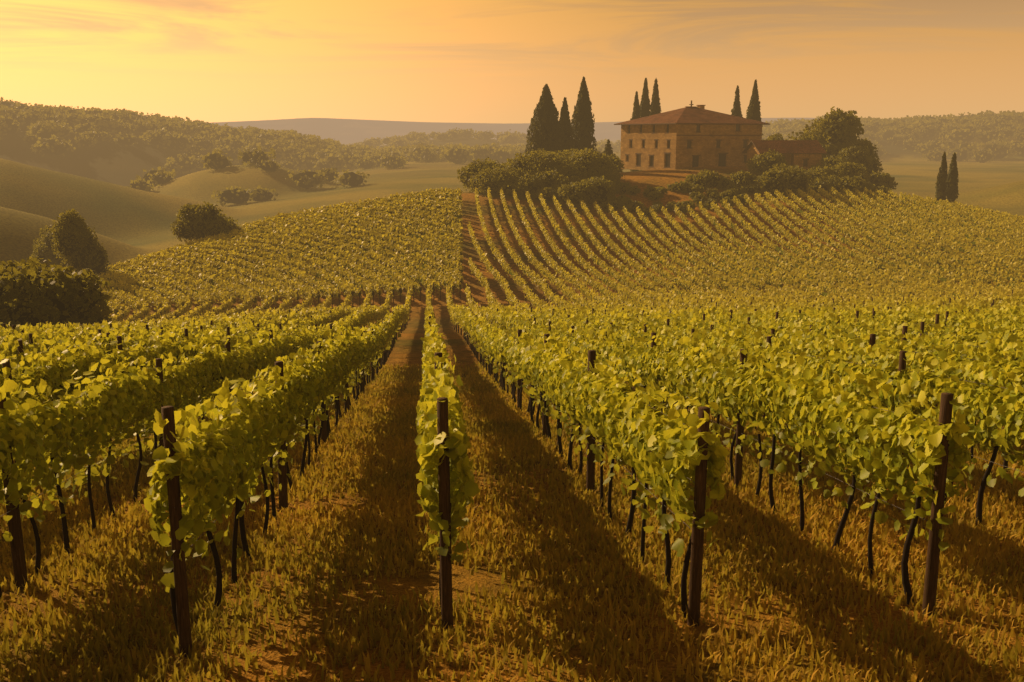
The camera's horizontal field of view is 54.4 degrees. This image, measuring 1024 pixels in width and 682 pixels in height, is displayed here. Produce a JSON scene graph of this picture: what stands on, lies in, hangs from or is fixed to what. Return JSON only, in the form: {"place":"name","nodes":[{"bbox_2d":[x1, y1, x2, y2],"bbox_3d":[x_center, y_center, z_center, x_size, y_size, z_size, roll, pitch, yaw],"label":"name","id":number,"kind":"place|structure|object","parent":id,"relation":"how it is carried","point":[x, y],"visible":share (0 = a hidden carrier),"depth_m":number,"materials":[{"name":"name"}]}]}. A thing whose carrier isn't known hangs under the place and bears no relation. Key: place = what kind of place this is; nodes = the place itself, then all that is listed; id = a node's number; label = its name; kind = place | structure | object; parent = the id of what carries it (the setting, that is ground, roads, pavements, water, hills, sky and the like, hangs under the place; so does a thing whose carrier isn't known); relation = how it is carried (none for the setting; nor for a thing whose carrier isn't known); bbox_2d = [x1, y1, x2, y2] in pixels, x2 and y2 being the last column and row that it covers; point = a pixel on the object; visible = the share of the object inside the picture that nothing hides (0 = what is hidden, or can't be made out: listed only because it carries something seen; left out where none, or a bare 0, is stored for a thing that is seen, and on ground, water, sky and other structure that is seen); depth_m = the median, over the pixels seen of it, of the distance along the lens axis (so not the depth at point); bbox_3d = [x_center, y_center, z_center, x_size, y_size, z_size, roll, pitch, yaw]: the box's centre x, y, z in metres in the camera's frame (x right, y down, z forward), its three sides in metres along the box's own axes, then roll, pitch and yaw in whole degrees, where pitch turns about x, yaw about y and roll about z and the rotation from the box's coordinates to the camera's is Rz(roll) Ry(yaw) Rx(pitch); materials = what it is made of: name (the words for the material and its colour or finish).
{"place":"outdoors","nodes":[
{"label":"outdoors","id":0,"kind":"place"},
{"bbox_2d":[0,118,1023,681],"bbox_3d":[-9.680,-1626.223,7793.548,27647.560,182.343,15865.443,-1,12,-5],"label":"terrain","id":1,"kind":"structure","parent":0,"point":[42,190],"depth_m":137.39,"materials":[{"name":"brown soil"}]},
{"bbox_2d":[0,291,60,328],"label":"hedge tree","id":2,"kind":"object","parent":1,"relation":"on","point":[14,313],"visible":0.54,"depth_m":80.73,"materials":[{"name":"green plant"}]},
{"bbox_2d":[26,224,72,266],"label":"tree","id":3,"kind":"object","parent":1,"relation":"on","point":[42,248],"visible":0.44,"depth_m":195.05,"materials":[{"name":"green plant"}]},
{"bbox_2d":[0,256,112,325],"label":"hedge tree","id":4,"kind":"object","parent":1,"relation":"on","point":[73,295],"visible":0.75,"depth_m":84.96,"materials":[{"name":"green plant"}]},
{"bbox_2d":[50,209,110,274],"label":"tree","id":5,"kind":"object","parent":1,"relation":"on","point":[77,245],"visible":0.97,"depth_m":152.92,"materials":[{"name":"green plant"}]},
{"bbox_2d":[170,201,240,241],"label":"bush","id":6,"kind":"object","parent":1,"relation":"on","point":[195,221],"visible":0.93,"depth_m":180.42,"materials":[{"name":"green plant"}]},
{"bbox_2d":[0,281,1012,656],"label":"vineyard posts","id":7,"kind":"object","parent":1,"relation":"on","point":[180,573],"visible":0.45,"depth_m":10.51,"materials":[{"name":"brown wood"}]},
{"bbox_2d":[0,361,1023,681],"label":"grass tufts","id":8,"kind":"object","parent":1,"relation":"on","point":[386,391],"visible":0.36,"depth_m":12.73,"materials":[{"name":"plant"}]},
{"bbox_2d":[0,296,1023,403],"bbox_3d":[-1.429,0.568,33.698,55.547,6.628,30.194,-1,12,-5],"label":"vine leaves","id":9,"kind":"object","parent":1,"relation":"on","point":[982,330],"visible":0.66,"depth_m":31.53,"materials":[{"name":"green plant"}]},
{"bbox_2d":[0,97,1023,205],"bbox_3d":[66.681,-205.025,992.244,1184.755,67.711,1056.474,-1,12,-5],"label":"forest trees","id":10,"kind":"object","parent":1,"relation":"on","point":[328,158],"visible":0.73,"depth_m":884.26,"materials":[{"name":"green plant"}]},
{"bbox_2d":[0,189,1023,634],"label":"vine","id":11,"kind":"object","parent":1,"relation":"on","point":[777,249],"depth_m":61.26,"materials":[{"name":"green plant"}]},
{"bbox_2d":[0,331,1023,592],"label":"vine leaves","id":12,"kind":"object","parent":11,"relation":"attached to","point":[216,465],"visible":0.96,"depth_m":13.59,"materials":[{"name":"green plant"}]},
{"bbox_2d":[523,84,559,155],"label":"cypress tree","id":13,"kind":"object","parent":1,"relation":"on","point":[542,132],"visible":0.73,"depth_m":249.38,"materials":[{"name":"green plant"}]},
{"bbox_2d":[97,185,1023,298],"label":"vineyard","id":14,"kind":"object","parent":1,"relation":"on","point":[125,282],"visible":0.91,"depth_m":169.81,"materials":[{"name":"green plant"}]},
{"bbox_2d":[98,258,1023,325],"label":"vineyard","id":15,"kind":"object","parent":1,"relation":"on","point":[659,301],"visible":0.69,"depth_m":133.16,"materials":[{"name":"green plant"}]},
{"bbox_2d":[554,97,575,151],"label":"cypress tree","id":16,"kind":"object","parent":1,"relation":"on","point":[565,132],"visible":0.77,"depth_m":247.74,"materials":[{"name":"green plant"}]},
{"bbox_2d":[571,76,597,151],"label":"cypress tree","id":17,"kind":"object","parent":1,"relation":"on","point":[583,123],"visible":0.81,"depth_m":251.30,"materials":[{"name":"green plant"}]},
{"bbox_2d":[602,139,615,155],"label":"fir tree","id":18,"kind":"object","parent":1,"relation":"on","point":[608,150],"visible":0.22,"depth_m":255.55,"materials":[{"name":"green plant"}]},
{"bbox_2d":[630,91,640,170],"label":"cypress tree","id":19,"kind":"object","parent":1,"relation":"on","point":[636,111],"visible":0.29,"depth_m":279.74,"materials":[{"name":"green plant"}]},
{"bbox_2d":[640,78,650,117],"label":"cypress tree","id":20,"kind":"object","parent":1,"relation":"on","point":[645,107],"visible":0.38,"depth_m":281.80,"materials":[{"name":"green plant"}]},
{"bbox_2d":[649,79,661,115],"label":"cypress tree","id":21,"kind":"object","parent":1,"relation":"on","point":[655,106],"visible":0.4,"depth_m":279.55,"materials":[{"name":"green plant"}]},
{"bbox_2d":[457,148,897,216],"bbox_3d":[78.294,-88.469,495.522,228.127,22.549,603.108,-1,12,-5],"label":"bushes","id":22,"kind":"object","parent":1,"relation":"on","point":[588,177],"visible":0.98,"depth_m":210.68,"materials":[{"name":"green plant"}]},
{"bbox_2d":[614,100,769,169],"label":"farmhouse","id":23,"kind":"object","parent":1,"relation":"on","point":[691,136],"visible":0.95,"depth_m":247.83,"materials":[{"name":"stone"}]},
{"bbox_2d":[731,85,742,116],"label":"cypress tree","id":24,"kind":"object","parent":1,"relation":"on","point":[736,110],"visible":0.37,"depth_m":272.22,"materials":[{"name":"green plant"}]},
{"bbox_2d":[746,79,762,134],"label":"cypress tree","id":25,"kind":"object","parent":1,"relation":"on","point":[753,110],"visible":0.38,"depth_m":266.94,"materials":[{"name":"green plant"}]},
{"bbox_2d":[762,133,783,139],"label":"tree","id":26,"kind":"object","parent":1,"relation":"on","point":[777,136],"visible":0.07,"depth_m":256.69,"materials":[{"name":"green plant"}]},
{"bbox_2d":[742,140,826,169],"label":"shed","id":27,"kind":"structure","parent":1,"relation":"on","point":[805,154],"depth_m":234.16,"materials":[{"name":"stone"}]},
{"bbox_2d":[785,106,872,158],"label":"oak tree","id":28,"kind":"object","parent":1,"relation":"on","point":[833,132],"visible":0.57,"depth_m":248.07,"materials":[{"name":"green plant"}]},
{"bbox_2d":[835,140,883,173],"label":"oak tree","id":29,"kind":"object","parent":1,"relation":"on","point":[862,152],"visible":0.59,"depth_m":241.95,"materials":[{"name":"green plant"}]},
{"bbox_2d":[935,151,947,200],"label":"cypress tree","id":30,"kind":"object","parent":1,"relation":"on","point":[941,183],"visible":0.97,"depth_m":221.12,"materials":[{"name":"green plant"}]},
{"bbox_2d":[945,152,958,202],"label":"cypress tree","id":31,"kind":"object","parent":1,"relation":"on","point":[952,193],"visible":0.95,"depth_m":221.96,"materials":[{"name":"green plant"}]},
{"bbox_2d":[0,323,1023,559],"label":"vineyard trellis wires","id":32,"kind":"object","parent":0,"point":[632,437],"visible":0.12,"depth_m":14.23,"materials":[{"name":"grey metal"}]},
{"bbox_2d":[0,0,1023,123],"label":"sky","id":33,"kind":"structure","parent":0,"point":[444,61],"materials":[{"name":"orange"}]}
]}

